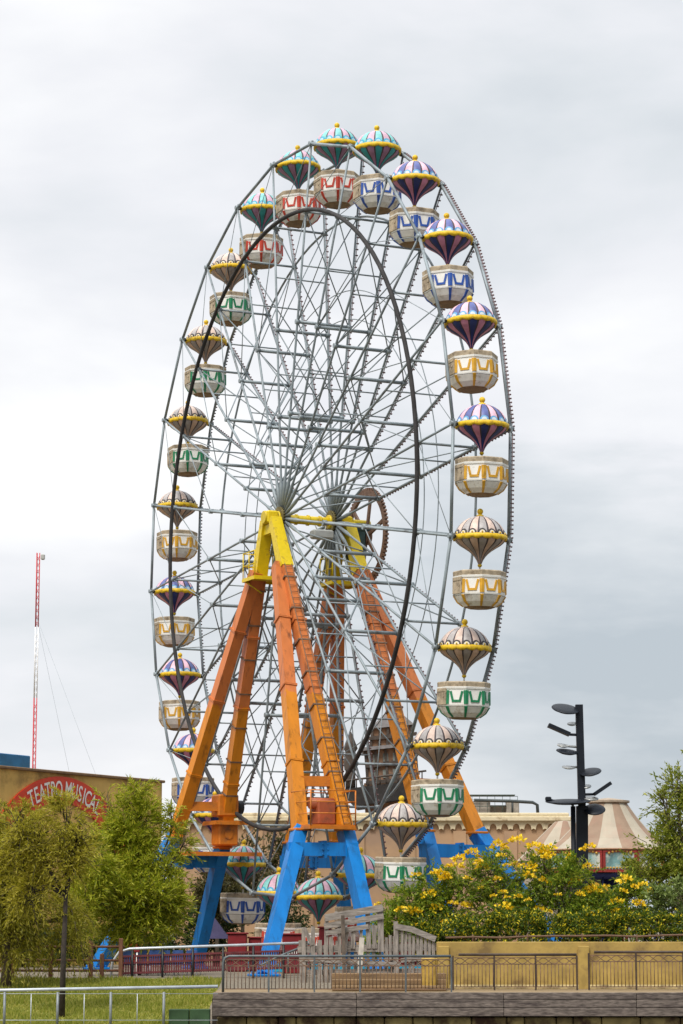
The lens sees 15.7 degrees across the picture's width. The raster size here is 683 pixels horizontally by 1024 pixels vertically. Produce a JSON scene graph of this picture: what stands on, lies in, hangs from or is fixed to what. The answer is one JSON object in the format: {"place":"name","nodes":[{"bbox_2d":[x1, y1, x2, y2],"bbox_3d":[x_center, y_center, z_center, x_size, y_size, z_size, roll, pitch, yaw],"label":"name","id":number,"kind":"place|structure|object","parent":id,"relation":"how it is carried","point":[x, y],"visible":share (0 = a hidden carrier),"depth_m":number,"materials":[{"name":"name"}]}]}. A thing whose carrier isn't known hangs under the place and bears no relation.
{"place":"outdoors","nodes":[
{"label":"outdoors","id":0,"kind":"place"},
{"bbox_2d":[32,553,94,771],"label":"radio mast","id":1,"kind":"object","parent":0,"point":[38,624],"visible":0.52,"depth_m":150.60,"materials":[{"name":"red metal"}]},
{"bbox_2d":[0,753,164,966],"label":"theatre building","id":2,"kind":"structure","parent":0,"point":[20,777],"depth_m":119.66,"materials":[{"name":"beige paint"}]},
{"bbox_2d":[0,974,221,1023],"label":"lawn grass","id":3,"kind":"structure","parent":0,"point":[76,1006],"depth_m":82.26,"materials":[{"name":"green plant"}]},
{"bbox_2d":[0,930,676,1023],"bbox_3d":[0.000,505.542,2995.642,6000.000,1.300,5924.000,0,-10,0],"label":"ground","id":4,"kind":"structure","parent":0,"point":[216,974],"depth_m":90.47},
{"bbox_2d":[1,924,71,966],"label":"dark bush","id":5,"kind":"object","parent":4,"relation":"on","point":[44,933],"visible":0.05,"depth_m":115.02,"materials":[{"name":"green plant"}]},
{"bbox_2d":[0,799,105,988],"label":"weeping tree","id":6,"kind":"object","parent":4,"relation":"on","point":[16,935],"visible":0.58,"depth_m":87.00,"materials":[{"name":"green plant"}]},
{"bbox_2d":[0,783,110,1016],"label":"slender tree","id":7,"kind":"object","parent":4,"relation":"on","point":[74,842],"visible":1,"depth_m":79.07,"materials":[{"name":"green plant"}]},
{"bbox_2d":[0,938,124,977],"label":"wooden fence","id":8,"kind":"object","parent":4,"relation":"on","point":[120,969],"visible":0.45,"depth_m":89.95,"materials":[{"name":"brown wood"}]},
{"bbox_2d":[41,922,127,966],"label":"dark bush","id":9,"kind":"object","parent":4,"relation":"on","point":[98,942],"visible":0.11,"depth_m":113.64,"materials":[{"name":"green plant"}]},
{"bbox_2d":[0,985,217,1023],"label":"pipe fence","id":10,"kind":"object","parent":4,"relation":"on","point":[57,1020],"visible":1,"depth_m":75.89,"materials":[{"name":"silver metal"}]},
{"bbox_2d":[49,775,205,974],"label":"feathery tree","id":11,"kind":"object","parent":4,"relation":"on","point":[131,895],"visible":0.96,"depth_m":94.68,"materials":[{"name":"green plant"}]},
{"bbox_2d":[123,950,133,975],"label":"plastic chair","id":12,"kind":"object","parent":4,"relation":"on","point":[127,952],"visible":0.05,"depth_m":93.80,"materials":[{"name":"blue plastic"}]},
{"bbox_2d":[134,950,139,975],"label":"marker post","id":13,"kind":"object","parent":4,"relation":"on","point":[136,951],"visible":0.57,"depth_m":93.01,"materials":[{"name":"white paint"}]},
{"bbox_2d":[135,950,146,975],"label":"plastic chair","id":14,"kind":"object","parent":4,"relation":"on","point":[143,952],"visible":0.37,"depth_m":93.98,"materials":[{"name":"blue plastic"}]},
{"bbox_2d":[147,950,160,975],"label":"plastic chair","id":15,"kind":"object","parent":4,"relation":"on","point":[151,952],"visible":0.44,"depth_m":93.80,"materials":[{"name":"blue plastic"}]},
{"bbox_2d":[130,905,200,965],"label":"dark bush","id":16,"kind":"object","parent":4,"relation":"on","point":[187,942],"visible":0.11,"depth_m":115.30,"materials":[{"name":"green plant"}]},
{"bbox_2d":[164,950,174,975],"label":"plastic chair","id":17,"kind":"object","parent":4,"relation":"on","point":[166,951],"visible":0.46,"depth_m":93.96,"materials":[{"name":"blue plastic"}]},
{"bbox_2d":[173,950,187,975],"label":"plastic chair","id":18,"kind":"object","parent":4,"relation":"on","point":[177,951],"visible":0.35,"depth_m":93.81,"materials":[{"name":"blue plastic"}]},
{"bbox_2d":[186,950,200,975],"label":"plastic chair","id":19,"kind":"object","parent":4,"relation":"on","point":[190,951],"visible":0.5,"depth_m":94.04,"materials":[{"name":"blue plastic"}]},
{"bbox_2d":[110,942,308,977],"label":"queue railing","id":20,"kind":"object","parent":4,"relation":"on","point":[163,968],"visible":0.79,"depth_m":90.57,"materials":[{"name":"metal"}]},
{"bbox_2d":[186,913,248,962],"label":"dark bush","id":21,"kind":"object","parent":4,"relation":"on","point":[228,929],"visible":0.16,"depth_m":117.09,"materials":[{"name":"green plant"}]},
{"bbox_2d":[188,871,247,966],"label":"background tree","id":22,"kind":"object","parent":4,"relation":"on","point":[199,890],"visible":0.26,"depth_m":116.25,"materials":[{"name":"green plant"}]},
{"bbox_2d":[210,918,227,967],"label":"purple tent","id":23,"kind":"object","parent":4,"relation":"on","point":[218,932],"visible":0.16,"depth_m":111.83,"materials":[{"name":"fabric"}]},
{"bbox_2d":[226,932,248,971],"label":"ticket booth","id":24,"kind":"object","parent":4,"relation":"on","point":[237,937],"visible":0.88,"depth_m":102.47,"materials":[{"name":"red paint"}]},
{"bbox_2d":[223,829,279,931],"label":"background tree","id":25,"kind":"object","parent":4,"relation":"on","point":[250,880],"visible":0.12,"depth_m":119.66,"materials":[{"name":"green plant"}]},
{"bbox_2d":[247,937,262,971],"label":"red counter","id":26,"kind":"object","parent":4,"relation":"on","point":[255,940],"visible":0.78,"depth_m":103.04,"materials":[{"name":"paint"}]},
{"bbox_2d":[249,886,312,936],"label":"dark bush","id":27,"kind":"object","parent":4,"relation":"on","point":[267,912],"visible":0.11,"depth_m":114.15,"materials":[{"name":"green plant"}]},
{"bbox_2d":[261,943,310,971],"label":"ramp handrail","id":28,"kind":"object","parent":4,"relation":"on","point":[287,953],"visible":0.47,"depth_m":89.08,"materials":[{"name":"grey metal"}]},
{"bbox_2d":[258,826,322,917],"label":"background tree","id":29,"kind":"object","parent":4,"relation":"on","point":[275,861],"visible":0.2,"depth_m":122.34,"materials":[{"name":"green plant"}]},
{"bbox_2d":[282,933,301,973],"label":"red barrier box","id":30,"kind":"object","parent":4,"relation":"on","point":[291,937],"visible":0.26,"depth_m":98.52,"materials":[{"name":"paint"}]},
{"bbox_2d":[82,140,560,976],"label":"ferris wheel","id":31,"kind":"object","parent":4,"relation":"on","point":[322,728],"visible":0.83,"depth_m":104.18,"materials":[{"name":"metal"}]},
{"bbox_2d":[153,570,196,647],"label":"gondola","id":32,"kind":"object","parent":31,"relation":"attached to","point":[183,626],"visible":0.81,"depth_m":119.45,"materials":[{"name":"white metal"}]},
{"bbox_2d":[156,485,198,561],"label":"gondola","id":33,"kind":"object","parent":31,"relation":"attached to","point":[184,545],"visible":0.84,"depth_m":119.96},
{"bbox_2d":[158,653,201,730],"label":"gondola","id":34,"kind":"object","parent":31,"relation":"attached to","point":[190,674],"visible":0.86,"depth_m":118.06,"materials":[{"name":"white metal"}]},
{"bbox_2d":[167,402,209,476],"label":"gondola","id":35,"kind":"object","parent":31,"relation":"attached to","point":[196,420],"visible":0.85,"depth_m":119.41},
{"bbox_2d":[171,728,215,803],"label":"gondola","id":36,"kind":"object","parent":31,"relation":"attached to","point":[184,745],"visible":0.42,"depth_m":115.78,"materials":[{"name":"white metal"}]},
{"bbox_2d":[184,320,227,397],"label":"gondola","id":37,"kind":"object","parent":31,"relation":"attached to","point":[193,342],"visible":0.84,"depth_m":118.00},
{"bbox_2d":[192,791,237,872],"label":"gondola","id":38,"kind":"object","parent":31,"relation":"attached to","point":[201,817],"visible":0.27,"depth_m":112.73,"materials":[{"name":"white metal"}]},
{"bbox_2d":[209,248,252,326],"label":"gondola","id":39,"kind":"object","parent":31,"relation":"attached to","point":[232,300],"visible":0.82,"depth_m":115.62},
{"bbox_2d":[220,839,267,924],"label":"gondola","id":40,"kind":"object","parent":31,"relation":"attached to","point":[242,908],"visible":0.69,"depth_m":109.16,"materials":[{"name":"white metal"}]},
{"bbox_2d":[239,188,282,268],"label":"gondola","id":41,"kind":"object","parent":31,"relation":"attached to","point":[250,210],"visible":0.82,"depth_m":112.60,"materials":[{"name":"white metal"}]},
{"bbox_2d":[255,867,300,954],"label":"gondola","id":42,"kind":"object","parent":31,"relation":"attached to","point":[268,884],"visible":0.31,"depth_m":105.59,"materials":[{"name":"white metal"}]},
{"bbox_2d":[275,145,321,228],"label":"gondola","id":43,"kind":"object","parent":31,"relation":"attached to","point":[288,168],"visible":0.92,"depth_m":109.06,"materials":[{"name":"white metal"}]},
{"bbox_2d":[294,871,343,958],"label":"gondola","id":44,"kind":"object","parent":31,"relation":"attached to","point":[319,901],"visible":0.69,"depth_m":101.84,"materials":[{"name":"white metal"}]},
{"bbox_2d":[313,123,358,209],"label":"gondola","id":45,"kind":"object","parent":31,"relation":"attached to","point":[329,194],"visible":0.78,"depth_m":105.24,"materials":[{"name":"white metal"}]},
{"bbox_2d":[334,847,384,941],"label":"gondola","id":46,"kind":"object","parent":31,"relation":"attached to","point":[368,864],"visible":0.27,"depth_m":98.30,"materials":[{"name":"white metal"}]},
{"bbox_2d":[352,125,401,214],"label":"gondola","id":47,"kind":"object","parent":31,"relation":"attached to","point":[378,149],"visible":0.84,"depth_m":101.52,"materials":[{"name":"multicoloured metal"}]},
{"bbox_2d":[374,796,427,892],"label":"gondola","id":48,"kind":"object","parent":31,"relation":"attached to","point":[400,823],"visible":0.92,"depth_m":95.14},
{"bbox_2d":[389,155,440,248],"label":"gondola","id":49,"kind":"object","parent":31,"relation":"attached to","point":[414,180],"visible":0.9,"depth_m":98.04,"materials":[{"name":"multicoloured metal"}]},
{"bbox_2d":[410,718,464,816],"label":"gondola","id":50,"kind":"object","parent":31,"relation":"attached to","point":[437,746],"visible":1,"depth_m":92.77},
{"bbox_2d":[422,213,473,308],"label":"gondola","id":51,"kind":"object","parent":31,"relation":"attached to","point":[446,239],"visible":0.97,"depth_m":94.99,"materials":[{"name":"multicoloured metal"}]},
{"bbox_2d":[437,619,491,719],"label":"gondola","id":52,"kind":"object","parent":31,"relation":"attached to","point":[464,647],"visible":1,"depth_m":91.31},
{"bbox_2d":[444,296,498,393],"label":"gondola","id":53,"kind":"object","parent":31,"relation":"attached to","point":[470,322],"visible":1,"depth_m":92.66,"materials":[{"name":"white metal"}]},
{"bbox_2d":[452,509,507,609],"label":"gondola","id":54,"kind":"object","parent":31,"relation":"attached to","point":[479,537],"visible":1,"depth_m":90.79},
{"bbox_2d":[454,397,509,497],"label":"gondola","id":55,"kind":"object","parent":31,"relation":"attached to","point":[481,425],"visible":1,"depth_m":91.27,"materials":[{"name":"white metal"}]},
{"bbox_2d":[317,926,331,963],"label":"red control stand","id":56,"kind":"object","parent":4,"relation":"on","point":[321,932],"visible":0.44,"depth_m":97.79,"materials":[{"name":"paint"}]},
{"bbox_2d":[247,962,420,971],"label":"boarding platform","id":57,"kind":"structure","parent":4,"relation":"on","point":[339,967],"depth_m":96.59,"materials":[{"name":"paint"}]},
{"bbox_2d":[387,921,423,964],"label":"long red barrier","id":58,"kind":"object","parent":4,"relation":"on","point":[400,954],"depth_m":97.45,"materials":[{"name":"red metal"}]},
{"bbox_2d":[212,996,682,1023],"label":"quay wall","id":59,"kind":"structure","parent":4,"relation":"on","point":[356,1019],"depth_m":76.74,"materials":[{"name":"stone"}]},
{"bbox_2d":[213,989,682,1015],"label":"dock","id":60,"kind":"object","parent":59,"relation":"on","point":[478,994],"visible":1,"depth_m":76.53,"materials":[{"name":"brown wood"}]},
{"bbox_2d":[222,955,451,991],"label":"railing","id":61,"kind":"object","parent":60,"relation":"on","point":[320,965],"visible":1,"depth_m":77.06,"materials":[{"name":"metal"}]},
{"bbox_2d":[298,904,436,982],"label":"plank fence","id":62,"kind":"object","parent":60,"relation":"on","point":[342,931],"visible":0.79,"depth_m":81.70,"materials":[{"name":"grey wood"}]},
{"bbox_2d":[332,973,445,990],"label":"wooden steps","id":63,"kind":"structure","parent":60,"relation":"on","point":[369,980],"depth_m":79.23,"materials":[{"name":"brown wood"}]},
{"bbox_2d":[421,958,437,984],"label":"yellow barrel","id":64,"kind":"object","parent":60,"relation":"on","point":[424,969],"visible":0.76,"depth_m":79.07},
{"bbox_2d":[452,953,577,989],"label":"railing","id":65,"kind":"object","parent":60,"relation":"on","point":[517,954],"visible":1,"depth_m":79.63,"materials":[{"name":"metal"}]},
{"bbox_2d":[431,942,682,988],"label":"yellow wall","id":66,"kind":"structure","parent":60,"relation":"on","point":[582,950],"depth_m":81.45,"materials":[{"name":"paint"}]},
{"bbox_2d":[362,874,445,960],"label":"flowering bush","id":67,"kind":"object","parent":66,"relation":"on","point":[397,906],"visible":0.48,"depth_m":85.56,"materials":[{"name":"green plant"}]},
{"bbox_2d":[400,910,451,954],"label":"hedge plant","id":68,"kind":"object","parent":66,"relation":"on","point":[425,925],"visible":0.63,"depth_m":82.82,"materials":[{"name":"green plant"}]},
{"bbox_2d":[430,907,474,953],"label":"hedge plant","id":69,"kind":"object","parent":66,"relation":"on","point":[453,925],"visible":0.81,"depth_m":82.77,"materials":[{"name":"green plant"}]},
{"bbox_2d":[405,847,501,941],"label":"flowering bush","id":70,"kind":"object","parent":66,"relation":"on","point":[445,891],"visible":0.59,"depth_m":85.64,"materials":[{"name":"green plant"}]},
{"bbox_2d":[447,903,504,941],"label":"hedge plant","id":71,"kind":"object","parent":66,"relation":"on","point":[476,929],"visible":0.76,"depth_m":82.83,"materials":[{"name":"green plant"}]},
{"bbox_2d":[476,903,523,941],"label":"hedge plant","id":72,"kind":"object","parent":66,"relation":"on","point":[508,920],"visible":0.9,"depth_m":82.82,"materials":[{"name":"green plant"}]},
{"bbox_2d":[460,834,557,936],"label":"flowering bush","id":73,"kind":"object","parent":66,"relation":"on","point":[502,893],"visible":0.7,"depth_m":85.31,"materials":[{"name":"green plant"}]},
{"bbox_2d":[503,899,550,941],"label":"hedge plant","id":74,"kind":"object","parent":66,"relation":"on","point":[527,917],"visible":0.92,"depth_m":82.82,"materials":[{"name":"green plant"}]},
{"bbox_2d":[530,908,580,941],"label":"hedge plant","id":75,"kind":"object","parent":66,"relation":"on","point":[552,930],"visible":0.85,"depth_m":82.76,"materials":[{"name":"green plant"}]},
{"bbox_2d":[508,840,606,938],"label":"flowering bush","id":76,"kind":"object","parent":66,"relation":"on","point":[571,869],"visible":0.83,"depth_m":84.75,"materials":[{"name":"green plant"}]},
{"bbox_2d":[445,933,682,941],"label":"railing","id":77,"kind":"object","parent":66,"relation":"on","point":[637,936],"visible":1,"depth_m":81.71,"materials":[{"name":"metal"}]},
{"bbox_2d":[555,904,605,941],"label":"hedge plant","id":78,"kind":"object","parent":66,"relation":"on","point":[585,915],"visible":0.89,"depth_m":82.80,"materials":[{"name":"green plant"}]},
{"bbox_2d":[585,908,631,941],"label":"hedge plant","id":79,"kind":"object","parent":66,"relation":"on","point":[602,928],"visible":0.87,"depth_m":82.76,"materials":[{"name":"green plant"}]},
{"bbox_2d":[569,865,654,941],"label":"flowering bush","id":80,"kind":"object","parent":66,"relation":"on","point":[618,899],"visible":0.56,"depth_m":84.24,"materials":[{"name":"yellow plant"}]},
{"bbox_2d":[608,906,657,941],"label":"hedge plant","id":81,"kind":"object","parent":66,"relation":"on","point":[635,918],"visible":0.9,"depth_m":82.79,"materials":[{"name":"green plant"}]},
{"bbox_2d":[626,873,682,931],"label":"pale shrub","id":82,"kind":"object","parent":66,"relation":"on","point":[666,897],"visible":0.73,"depth_m":83.73,"materials":[{"name":"green plant"}]},
{"bbox_2d":[627,907,682,941],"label":"hedge plant","id":83,"kind":"object","parent":66,"relation":"on","point":[663,918],"visible":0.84,"depth_m":82.80,"materials":[{"name":"green plant"}]},
{"bbox_2d":[657,908,682,941],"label":"hedge plant","id":84,"kind":"object","parent":66,"relation":"on","point":[678,917],"visible":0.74,"depth_m":82.74,"materials":[{"name":"green plant"}]},
{"bbox_2d":[588,951,682,989],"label":"railing","id":85,"kind":"object","parent":60,"relation":"on","point":[628,961],"visible":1,"depth_m":79.63,"materials":[{"name":"black metal"}]},
{"bbox_2d":[517,821,612,941],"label":"striped tent","id":86,"kind":"object","parent":4,"relation":"on","point":[556,831],"visible":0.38,"depth_m":130.93,"materials":[{"name":"fabric"}]},
{"bbox_2d":[545,704,611,941],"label":"lamp post","id":87,"kind":"object","parent":4,"relation":"on","point":[579,828],"visible":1,"depth_m":91.39,"materials":[{"name":"black metal"}]},
{"bbox_2d":[545,798,668,941],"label":"tent","id":88,"kind":"object","parent":4,"relation":"on","point":[613,824],"visible":0.3,"depth_m":126.91,"materials":[{"name":"fabric"}]},
{"bbox_2d":[588,882,643,940],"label":"yellow awning","id":89,"kind":"object","parent":4,"relation":"on","point":[596,883],"visible":0.07,"depth_m":91.00,"materials":[{"name":"red paint"}]},
{"bbox_2d":[610,750,682,933],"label":"leafy tree","id":90,"kind":"object","parent":4,"relation":"on","point":[672,865],"visible":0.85,"depth_m":89.01,"materials":[{"name":"green plant"}]},
{"bbox_2d":[0,0,682,929],"label":"sky","id":91,"kind":"structure","parent":0,"point":[133,133],"materials":[{"name":"white"}]},
{"bbox_2d":[175,813,570,961],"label":"castle building","id":92,"kind":"structure","parent":0,"point":[530,827],"depth_m":134.84,"materials":[{"name":"beige paint"}]},
{"bbox_2d":[470,795,518,812],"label":"rooftop plant","id":93,"kind":"object","parent":92,"relation":"on","point":[483,807],"visible":0.51,"depth_m":137.21,"materials":[{"name":"white metal"}]},
{"bbox_2d":[474,799,538,812],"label":"roof pipe","id":94,"kind":"object","parent":92,"relation":"on","point":[509,801],"visible":0.95,"depth_m":136.18,"materials":[{"name":"metal"}]},
{"bbox_2d":[344,714,425,812],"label":"crooked house","id":95,"kind":"structure","parent":0,"point":[387,754],"depth_m":149.21,"materials":[{"name":"brown paint"}]},
{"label":"river bank","id":96,"kind":"structure","parent":0,"visible":0},
{"bbox_2d":[169,1009,210,1023],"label":"green box","id":97,"kind":"object","parent":96,"relation":"on","point":[189,1014],"visible":1,"depth_m":76.14,"materials":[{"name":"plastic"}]}
]}

